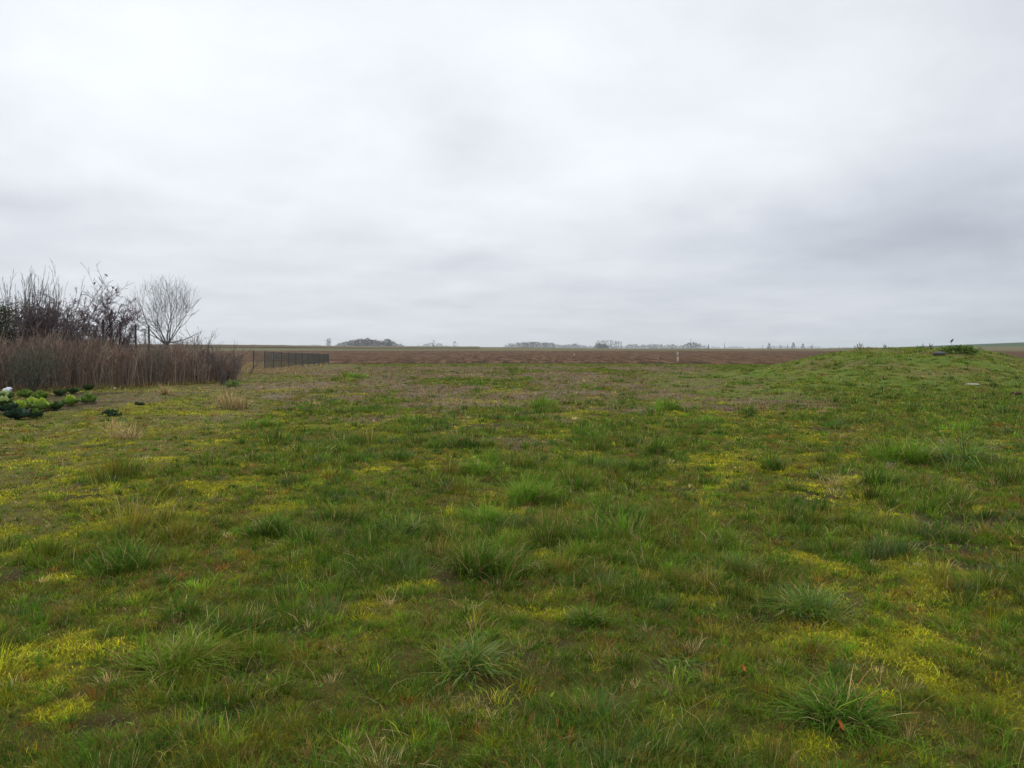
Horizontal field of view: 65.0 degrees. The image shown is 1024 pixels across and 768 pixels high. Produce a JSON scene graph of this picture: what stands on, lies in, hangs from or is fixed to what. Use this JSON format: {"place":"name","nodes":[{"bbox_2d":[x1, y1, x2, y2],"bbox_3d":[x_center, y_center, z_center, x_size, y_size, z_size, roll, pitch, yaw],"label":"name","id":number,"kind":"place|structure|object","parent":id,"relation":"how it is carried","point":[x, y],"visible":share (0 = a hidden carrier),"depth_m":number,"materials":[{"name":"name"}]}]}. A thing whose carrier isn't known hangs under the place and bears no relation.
{"place":"outdoors","nodes":[
{"label":"outdoors","id":0,"kind":"place"},
{"bbox_2d":[127,344,479,347],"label":"ploughed field","id":1,"kind":"structure","parent":0,"point":[219,345],"depth_m":352.97,"materials":[{"name":"soil"}]},
{"bbox_2d":[0,342,1023,767],"bbox_3d":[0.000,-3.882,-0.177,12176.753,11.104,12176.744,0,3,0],"label":"ground","id":2,"kind":"structure","parent":0,"point":[372,640],"depth_m":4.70,"materials":[{"name":"green plant"}]},
{"bbox_2d":[0,395,13,405],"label":"cabbage","id":3,"kind":"object","parent":2,"relation":"on","point":[4,400],"visible":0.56,"depth_m":21.68,"materials":[{"name":"green plant"}]},
{"bbox_2d":[0,390,14,398],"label":"cabbage","id":4,"kind":"object","parent":2,"relation":"on","point":[6,393],"visible":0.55,"depth_m":25.30,"materials":[{"name":"green plant"}]},
{"bbox_2d":[3,387,12,392],"bbox_3d":[-17.686,0.244,28.160,0.422,0.283,0.286,0,3,0],"label":"plastic bag","id":5,"kind":"object","parent":2,"relation":"on","point":[9,389],"visible":0.52,"depth_m":28.08,"materials":[{"name":"white plastic"}]},
{"bbox_2d":[0,402,18,411],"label":"cabbage","id":6,"kind":"object","parent":2,"relation":"on","point":[9,406],"visible":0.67,"depth_m":20.03,"materials":[{"name":"green plant"}]},
{"bbox_2d":[0,297,24,348],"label":"bush","id":7,"kind":"object","parent":2,"relation":"on","point":[4,329],"visible":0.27,"depth_m":31.08,"materials":[{"name":"green plant"}]},
{"bbox_2d":[2,406,32,419],"bbox_3d":[-11.109,0.655,18.054,0.652,0.334,0.631,3,4,45],"label":"cabbage","id":8,"kind":"object","parent":2,"relation":"on","point":[20,412],"visible":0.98,"depth_m":17.93,"materials":[{"name":"green plant"}]},
{"bbox_2d":[8,399,29,409],"bbox_3d":[-12.737,0.551,20.774,0.617,0.338,0.511,-1,3,-16],"label":"cabbage","id":9,"kind":"object","parent":2,"relation":"on","point":[22,404],"visible":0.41,"depth_m":20.74,"materials":[{"name":"green plant"}]},
{"bbox_2d":[16,389,32,397],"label":"cabbage","id":10,"kind":"object","parent":2,"relation":"on","point":[24,393],"visible":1,"depth_m":26.33,"materials":[{"name":"green plant"}]},
{"bbox_2d":[24,397,34,403],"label":"cabbage","id":11,"kind":"object","parent":2,"relation":"on","point":[30,400],"visible":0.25,"depth_m":21.88,"materials":[{"name":"green plant"}]},
{"bbox_2d":[27,408,44,418],"bbox_3d":[-10.872,0.667,18.276,0.378,0.261,0.353,0,3,0],"label":"cabbage","id":12,"kind":"object","parent":2,"relation":"on","point":[36,413],"visible":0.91,"depth_m":18.20,"materials":[{"name":"green plant"}]},
{"bbox_2d":[0,338,72,391],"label":"broom bush","id":13,"kind":"object","parent":2,"relation":"on","point":[33,378],"visible":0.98,"depth_m":29.36,"materials":[{"name":"brown plant"}]},
{"bbox_2d":[28,397,53,411],"bbox_3d":[-12.220,0.535,20.846,0.587,0.376,0.636,0,3,3],"label":"cabbage","id":14,"kind":"object","parent":2,"relation":"on","point":[42,404],"visible":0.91,"depth_m":20.68,"materials":[{"name":"green plant"}]},
{"bbox_2d":[32,390,51,398],"bbox_3d":[-14.681,0.338,25.058,0.472,0.329,0.528,2,3,33],"label":"cabbage","id":15,"kind":"object","parent":2,"relation":"on","point":[39,394],"visible":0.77,"depth_m":24.94,"materials":[{"name":"green plant"}]},
{"bbox_2d":[0,293,101,356],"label":"bare thicket","id":16,"kind":"object","parent":2,"relation":"on","point":[27,325],"visible":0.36,"depth_m":32.37,"materials":[{"name":"brown plant"}]},
{"bbox_2d":[11,322,97,373],"bbox_3d":[-18.972,-1.277,32.931,4.361,2.863,4.162,2,3,39],"label":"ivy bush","id":17,"kind":"object","parent":2,"relation":"on","point":[53,335],"visible":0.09,"depth_m":32.62,"materials":[{"name":"green plant"}]},
{"bbox_2d":[0,259,109,345],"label":"coppiced tree","id":18,"kind":"object","parent":2,"relation":"on","point":[36,298],"visible":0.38,"depth_m":33.68,"materials":[{"name":"brown plant"}]},
{"bbox_2d":[49,400,64,409],"bbox_3d":[-12.017,0.554,21.114,0.482,0.279,0.536,0,3,-10],"label":"cabbage","id":19,"kind":"object","parent":2,"relation":"on","point":[58,404],"visible":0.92,"depth_m":21.08,"materials":[{"name":"green plant"}]},
{"bbox_2d":[52,389,66,395],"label":"cabbage","id":20,"kind":"object","parent":2,"relation":"on","point":[60,392],"visible":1,"depth_m":27.38,"materials":[{"name":"green plant"}]},
{"bbox_2d":[61,394,80,405],"bbox_3d":[-12.356,0.444,22.538,0.479,0.338,0.586,-1,3,-24],"label":"cabbage","id":21,"kind":"object","parent":2,"relation":"on","point":[70,400],"visible":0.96,"depth_m":22.43,"materials":[{"name":"green plant"}]},
{"bbox_2d":[65,387,81,393],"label":"cabbage","id":22,"kind":"object","parent":2,"relation":"on","point":[72,390],"visible":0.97,"depth_m":28.05,"materials":[{"name":"green plant"}]},
{"bbox_2d":[6,263,154,355],"bbox_3d":[-18.881,-2.643,34.986,5.812,5.397,6.302,-1,3,-28],"label":"bare thicket","id":23,"kind":"object","parent":2,"relation":"on","point":[111,318],"visible":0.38,"depth_m":34.43,"materials":[{"name":"brown plant"}]},
{"bbox_2d":[76,393,98,403],"bbox_3d":[-12.311,0.408,23.348,0.512,0.331,0.636,0,3,6],"label":"cabbage","id":24,"kind":"object","parent":2,"relation":"on","point":[88,398],"visible":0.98,"depth_m":23.25,"materials":[{"name":"green plant"}]},
{"bbox_2d":[82,384,94,389],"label":"cabbage","id":25,"kind":"object","parent":2,"relation":"on","point":[87,387],"visible":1,"depth_m":30.67,"materials":[{"name":"green plant"}]},
{"bbox_2d":[101,409,122,416],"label":"weed clump","id":26,"kind":"object","parent":2,"relation":"on","point":[108,412],"visible":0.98,"depth_m":18.68,"materials":[{"name":"green plant"}]},
{"bbox_2d":[98,417,125,429],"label":"dead grass tuft","id":27,"kind":"object","parent":2,"relation":"on","point":[108,427],"visible":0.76,"depth_m":15.52,"materials":[{"name":"beige plant"}]},
{"bbox_2d":[55,506,173,577],"bbox_3d":[-2.818,1.134,6.010,0.910,0.484,1.056,2,3,31],"label":"grass tussock","id":28,"kind":"object","parent":2,"relation":"on","point":[127,554],"depth_m":5.90,"materials":[{"name":"green plant"}]},
{"bbox_2d":[85,415,144,439],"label":"dead grass tuft","id":29,"kind":"object","parent":2,"relation":"on","point":[123,434],"visible":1,"depth_m":14.22,"materials":[{"name":"beige plant"}]},
{"bbox_2d":[87,321,147,351],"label":"bare shrub","id":30,"kind":"object","parent":2,"relation":"on","point":[120,338],"visible":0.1,"depth_m":35.63,"materials":[{"name":"brown plant"}]},
{"bbox_2d":[0,321,243,390],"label":"hedge","id":31,"kind":"object","parent":2,"relation":"on","point":[149,365],"visible":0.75,"depth_m":33.05,"materials":[{"name":"brown plant"}]},
{"bbox_2d":[0,375,245,391],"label":"dry litter","id":32,"kind":"object","parent":2,"relation":"on","point":[118,386],"visible":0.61,"depth_m":33.31,"materials":[{"name":"brown plant"}]},
{"bbox_2d":[102,320,149,349],"bbox_3d":[-18.022,-1.379,37.659,0.275,3.025,8.498,-1,3,-12],"label":"garden fence","id":33,"kind":"object","parent":2,"relation":"on","point":[103,328],"visible":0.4,"depth_m":36.08,"materials":[{"name":"wood"}]},
{"bbox_2d":[141,328,145,351],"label":"pale post","id":34,"kind":"object","parent":2,"relation":"on","point":[143,329],"visible":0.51,"depth_m":45.88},
{"bbox_2d":[125,276,199,353],"bbox_3d":[-17.256,-2.848,39.884,3.582,5.428,3.816,-1,3,-23],"label":"bare tree","id":35,"kind":"object","parent":2,"relation":"on","point":[167,342],"visible":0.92,"depth_m":39.48,"materials":[{"name":"brown plant"}]},
{"bbox_2d":[153,380,178,394],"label":"dead grass tuft","id":36,"kind":"object","parent":2,"relation":"on","point":[166,391],"visible":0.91,"depth_m":27.13,"materials":[{"name":"beige plant"}]},
{"bbox_2d":[142,591,224,622],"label":"grass tussock","id":37,"kind":"object","parent":2,"relation":"on","point":[183,607],"depth_m":4.79,"materials":[{"name":"green plant"}]},
{"bbox_2d":[93,597,284,696],"bbox_3d":[-1.588,1.277,4.072,1.022,0.294,0.950,-2,3,-38],"label":"grass tussock","id":38,"kind":"object","parent":2,"relation":"on","point":[160,657],"depth_m":4.01,"materials":[{"name":"green plant"}]},
{"bbox_2d":[163,328,219,353],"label":"bare shrub","id":39,"kind":"object","parent":2,"relation":"on","point":[194,341],"visible":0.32,"depth_m":39.19,"materials":[{"name":"brown plant"}]},
{"bbox_2d":[189,338,251,382],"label":"bare shrub","id":40,"kind":"object","parent":2,"relation":"on","point":[232,365],"visible":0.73,"depth_m":36.95,"materials":[{"name":"brown plant"}]},
{"bbox_2d":[221,371,226,384],"bbox_3d":[-12.551,-0.241,35.018,0.247,0.699,0.267,-1,3,-29],"label":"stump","id":41,"kind":"object","parent":2,"relation":"on","point":[223,378],"visible":0.81,"depth_m":34.94,"materials":[{"name":"grey wood"}]},
{"bbox_2d":[223,380,241,386],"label":"weed clump","id":42,"kind":"object","parent":2,"relation":"on","point":[235,383],"visible":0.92,"depth_m":33.41,"materials":[{"name":"green plant"}]},
{"bbox_2d":[211,382,266,409],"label":"dead grass tuft","id":43,"kind":"object","parent":2,"relation":"on","point":[231,403],"visible":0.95,"depth_m":21.50,"materials":[{"name":"beige plant"}]},
{"bbox_2d":[223,351,261,380],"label":"bare shrub","id":44,"kind":"object","parent":2,"relation":"on","point":[251,371],"visible":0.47,"depth_m":38.44,"materials":[{"name":"brown plant"}]},
{"bbox_2d":[237,413,285,428],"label":"grass tussock","id":45,"kind":"object","parent":2,"relation":"on","point":[259,423],"depth_m":16.23,"materials":[{"name":"green plant"}]},
{"bbox_2d":[232,501,303,538],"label":"grass tussock","id":46,"kind":"object","parent":2,"relation":"on","point":[272,526],"depth_m":6.90,"materials":[{"name":"green plant"}]},
{"bbox_2d":[246,446,295,475],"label":"grass tussock","id":47,"kind":"object","parent":2,"relation":"on","point":[272,469],"depth_m":10.36,"materials":[{"name":"green plant"}]},
{"bbox_2d":[233,359,340,373],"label":"rough grass","id":48,"kind":"structure","parent":2,"relation":"on","point":[247,368],"depth_m":55.45,"materials":[{"name":"brown plant"}]},
{"bbox_2d":[253,350,328,368],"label":"fence","id":49,"kind":"object","parent":2,"relation":"on","point":[274,361],"visible":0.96,"depth_m":62.90,"materials":[{"name":"brown metal"}]},
{"bbox_2d":[340,372,368,375],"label":"grass tussock","id":50,"kind":"object","parent":2,"relation":"on","point":[349,374],"depth_m":45.71,"materials":[{"name":"green plant"}]},
{"bbox_2d":[335,338,403,345],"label":"wood","id":51,"kind":"object","parent":2,"relation":"on","point":[369,340],"visible":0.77,"depth_m":883.03,"materials":[{"name":"grey plant"}]},
{"bbox_2d":[359,507,445,534],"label":"grass tussock","id":52,"kind":"object","parent":2,"relation":"on","point":[412,520],"depth_m":6.96,"materials":[{"name":"green plant"}]},
{"bbox_2d":[383,616,537,694],"bbox_3d":[-0.282,1.303,3.937,0.905,0.235,0.826,0,3,0],"label":"grass tussock","id":53,"kind":"object","parent":2,"relation":"on","point":[474,655],"depth_m":3.96,"materials":[{"name":"green plant"}]},
{"bbox_2d":[444,421,478,445],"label":"grass tussock","id":54,"kind":"object","parent":2,"relation":"on","point":[453,438],"depth_m":13.20,"materials":[{"name":"green plant"}]},
{"bbox_2d":[436,486,515,526],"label":"grass tussock","id":55,"kind":"object","parent":2,"relation":"on","point":[469,513],"depth_m":7.50,"materials":[{"name":"green plant"}]},
{"bbox_2d":[454,448,506,476],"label":"grass tussock","id":56,"kind":"object","parent":2,"relation":"on","point":[479,468],"depth_m":10.06,"materials":[{"name":"green plant"}]},
{"bbox_2d":[429,517,545,584],"bbox_3d":[-0.162,1.133,5.589,1.067,0.460,0.958,0,3,0],"label":"grass tussock","id":57,"kind":"object","parent":2,"relation":"on","point":[486,562],"depth_m":5.53,"materials":[{"name":"green plant"}]},
{"bbox_2d":[0,374,1023,767],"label":"moss","id":58,"kind":"object","parent":2,"relation":"on","point":[40,710],"visible":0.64,"depth_m":5.70,"materials":[{"name":"yellow plant"}]},
{"bbox_2d":[44,363,1019,486],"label":"dry weeds","id":59,"kind":"object","parent":2,"relation":"on","point":[500,375],"visible":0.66,"depth_m":32.85,"materials":[{"name":"brown plant"}]},
{"bbox_2d":[484,462,584,505],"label":"grass tussock","id":60,"kind":"object","parent":2,"relation":"on","point":[528,492],"depth_m":8.43,"materials":[{"name":"green plant"}]},
{"bbox_2d":[523,392,558,408],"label":"grass tussock","id":61,"kind":"object","parent":2,"relation":"on","point":[543,402],"depth_m":21.62,"materials":[{"name":"green plant"}]},
{"bbox_2d":[505,342,592,347],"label":"wood","id":62,"kind":"object","parent":2,"relation":"on","point":[532,345],"visible":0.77,"depth_m":1281.90,"materials":[{"name":"grey plant"}]},
{"bbox_2d":[580,382,593,387],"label":"grass tussock","id":63,"kind":"object","parent":2,"relation":"on","point":[585,385],"depth_m":32.64,"materials":[{"name":"green plant"}]},
{"bbox_2d":[557,599,627,630],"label":"grass tussock","id":64,"kind":"object","parent":2,"relation":"on","point":[594,615],"depth_m":4.57,"materials":[{"name":"green plant"}]},
{"bbox_2d":[592,343,608,347],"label":"wood","id":65,"kind":"object","parent":2,"relation":"on","point":[600,345],"visible":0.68,"depth_m":1138.63,"materials":[{"name":"grey plant"}]},
{"bbox_2d":[578,483,657,523],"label":"grass tussock","id":66,"kind":"object","parent":2,"relation":"on","point":[624,506],"depth_m":7.31,"materials":[{"name":"green plant"}]},
{"bbox_2d":[637,431,673,453],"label":"grass tussock","id":67,"kind":"object","parent":2,"relation":"on","point":[658,446],"depth_m":12.34,"materials":[{"name":"green plant"}]},
{"bbox_2d":[610,342,708,348],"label":"wood","id":68,"kind":"object","parent":2,"relation":"on","point":[636,346],"visible":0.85,"depth_m":1490.24,"materials":[{"name":"grey plant"}]},
{"bbox_2d":[649,392,683,410],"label":"grass tussock","id":69,"kind":"object","parent":2,"relation":"on","point":[671,405],"depth_m":20.67,"materials":[{"name":"green plant"}]},
{"bbox_2d":[659,648,700,677],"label":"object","id":70,"kind":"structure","parent":2,"relation":"on","point":[686,660],"depth_m":4.07,"materials":[{"name":"green plant"}]},
{"bbox_2d":[692,412,716,423],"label":"grass tussock","id":71,"kind":"object","parent":2,"relation":"on","point":[698,420],"depth_m":16.97,"materials":[{"name":"green plant"}]},
{"bbox_2d":[706,549,773,573],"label":"grass tussock","id":72,"kind":"object","parent":2,"relation":"on","point":[742,564],"depth_m":5.66,"materials":[{"name":"green plant"}]},
{"bbox_2d":[741,400,757,413],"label":"grass tussock","id":73,"kind":"object","parent":2,"relation":"on","point":[750,409],"depth_m":19.68,"materials":[{"name":"green plant"}]},
{"bbox_2d":[742,442,795,471],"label":"grass tussock","id":74,"kind":"object","parent":2,"relation":"on","point":[773,464],"depth_m":10.73,"materials":[{"name":"green plant"}]},
{"bbox_2d":[706,346,902,348],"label":"wood","id":75,"kind":"object","parent":2,"relation":"on","point":[775,347],"visible":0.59,"depth_m":1685.74,"materials":[{"name":"grey plant"}]},
{"bbox_2d":[743,561,895,632],"bbox_3d":[1.735,1.221,4.817,0.875,0.305,1.077,-1,3,-23],"label":"grass tussock","id":76,"kind":"object","parent":2,"relation":"on","point":[809,601],"depth_m":4.71,"materials":[{"name":"green plant"}]},
{"bbox_2d":[641,346,1023,400],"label":"grassy mound","id":77,"kind":"object","parent":2,"relation":"on","point":[925,366],"visible":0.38,"depth_m":33.67,"materials":[{"name":"green plant"}]},
{"bbox_2d":[835,379,855,386],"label":"grass tussock","id":78,"kind":"object","parent":77,"relation":"on","point":[846,382],"depth_m":29.34,"materials":[{"name":"green plant"}]},
{"bbox_2d":[872,393,915,399],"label":"grass tussock","id":79,"kind":"object","parent":77,"relation":"on","point":[890,397],"depth_m":24.70,"materials":[{"name":"green plant"}]},
{"bbox_2d":[932,351,944,355],"bbox_3d":[20.847,-1.467,39.293,0.596,0.277,0.402,0,3,0],"label":"boulder","id":80,"kind":"object","parent":77,"relation":"on","point":[939,353],"visible":0.76,"depth_m":39.16,"materials":[{"name":"stone"}]},
{"bbox_2d":[936,345,982,353],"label":"leafy weed","id":81,"kind":"object","parent":77,"relation":"on","point":[960,349],"visible":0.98,"depth_m":39.21,"materials":[{"name":"green plant"}]},
{"bbox_2d":[720,659,965,750],"bbox_3d":[1.399,1.315,3.424,0.934,0.274,0.914,1,3,24],"label":"grass tussock","id":82,"kind":"object","parent":2,"relation":"on","point":[848,710],"depth_m":3.42,"materials":[{"name":"green plant"}]},
{"bbox_2d":[838,720,844,729],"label":"fallen leaf","id":83,"kind":"object","parent":82,"relation":"on","point":[841,725],"visible":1,"depth_m":3.26,"materials":[{"name":"brown plant"}]},
{"bbox_2d":[848,452,893,486],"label":"grass tussock","id":84,"kind":"object","parent":2,"relation":"on","point":[866,477],"depth_m":9.38,"materials":[{"name":"green plant"}]},
{"bbox_2d":[857,428,955,465],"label":"grass tussock","id":85,"kind":"object","parent":2,"relation":"on","point":[900,453],"depth_m":11.17,"materials":[{"name":"green plant"}]},
{"bbox_2d":[907,419,1022,469],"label":"grass tussock","id":86,"kind":"object","parent":2,"relation":"on","point":[947,449],"depth_m":11.23,"materials":[{"name":"green plant"}]},
{"bbox_2d":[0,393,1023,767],"bbox_3d":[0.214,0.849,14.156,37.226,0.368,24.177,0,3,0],"label":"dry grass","id":87,"kind":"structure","parent":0,"point":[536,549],"depth_m":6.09,"materials":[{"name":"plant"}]},
{"bbox_2d":[0,0,1023,347],"label":"sky","id":88,"kind":"structure","parent":0,"point":[482,173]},
{"bbox_2d":[133,351,1023,363],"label":"ploughed field","id":89,"kind":"structure","parent":0,"point":[685,357],"depth_m":120.13,"materials":[{"name":"soil"}]}
]}

